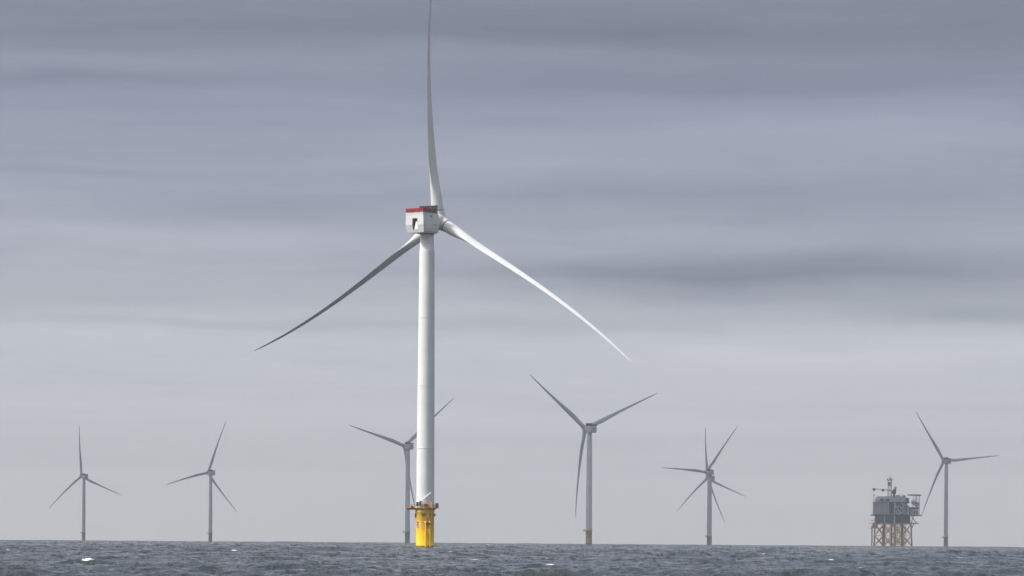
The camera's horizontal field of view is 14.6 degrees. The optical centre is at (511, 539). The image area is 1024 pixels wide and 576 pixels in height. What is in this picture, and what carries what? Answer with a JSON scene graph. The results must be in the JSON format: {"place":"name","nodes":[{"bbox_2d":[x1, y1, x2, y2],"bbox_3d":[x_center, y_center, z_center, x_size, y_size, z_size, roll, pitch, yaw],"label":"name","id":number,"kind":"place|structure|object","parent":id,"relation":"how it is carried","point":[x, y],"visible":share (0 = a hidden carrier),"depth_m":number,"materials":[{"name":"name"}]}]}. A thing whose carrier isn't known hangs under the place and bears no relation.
{"place":"outdoors","nodes":[
{"label":"outdoors","id":0,"kind":"place"},
{"bbox_2d":[0,540,1023,575],"bbox_3d":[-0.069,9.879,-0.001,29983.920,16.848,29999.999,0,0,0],"label":"sea","id":1,"kind":"structure","parent":0,"point":[118,558],"depth_m":564.40,"materials":[{"name":"liquid"}]},
{"bbox_2d":[50,428,120,539],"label":"wind turbine","id":2,"kind":"object","parent":1,"relation":"in","point":[84,476],"visible":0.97,"depth_m":7775.23,"materials":[{"name":"paint"}]},
{"bbox_2d":[166,422,234,540],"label":"wind turbine","id":3,"kind":"object","parent":1,"relation":"in","point":[209,472],"visible":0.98,"depth_m":7368.42,"materials":[{"name":"paint"}]},
{"bbox_2d":[349,399,452,542],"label":"wind turbine","id":4,"kind":"object","parent":1,"relation":"in","point":[407,446],"visible":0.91,"depth_m":5554.22,"materials":[{"name":"paint"}]},
{"bbox_2d":[255,0,630,546],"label":"wind turbine","id":5,"kind":"object","parent":1,"relation":"in","point":[425,224],"visible":0.98,"depth_m":1528.43,"materials":[{"name":"white paint"}]},
{"bbox_2d":[530,375,656,543],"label":"wind turbine","id":6,"kind":"object","parent":1,"relation":"in","point":[589,429],"visible":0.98,"depth_m":4429.73,"materials":[{"name":"grey paint"}]},
{"bbox_2d":[663,426,737,544],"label":"wind turbine","id":7,"kind":"object","parent":1,"relation":"in","point":[708,472],"visible":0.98,"depth_m":7022.03,"materials":[{"name":"paint"}]},
{"bbox_2d":[678,429,744,544],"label":"wind turbine","id":8,"kind":"object","parent":1,"relation":"in","point":[712,480],"visible":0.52,"depth_m":7631.00,"materials":[{"name":"paint"}]},
{"bbox_2d":[869,477,921,545],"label":"offshore substation","id":9,"kind":"object","parent":1,"relation":"in","point":[893,511],"visible":0.98,"depth_m":5014.25,"materials":[{"name":"metal"}]},
{"bbox_2d":[916,412,998,545],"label":"wind turbine","id":10,"kind":"object","parent":1,"relation":"in","point":[946,461],"visible":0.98,"depth_m":6545.56,"materials":[{"name":"paint"}]},
{"bbox_2d":[0,0,1023,546],"label":"sky","id":11,"kind":"structure","parent":0,"point":[798,225],"materials":[{"name":"grey"}]}
]}

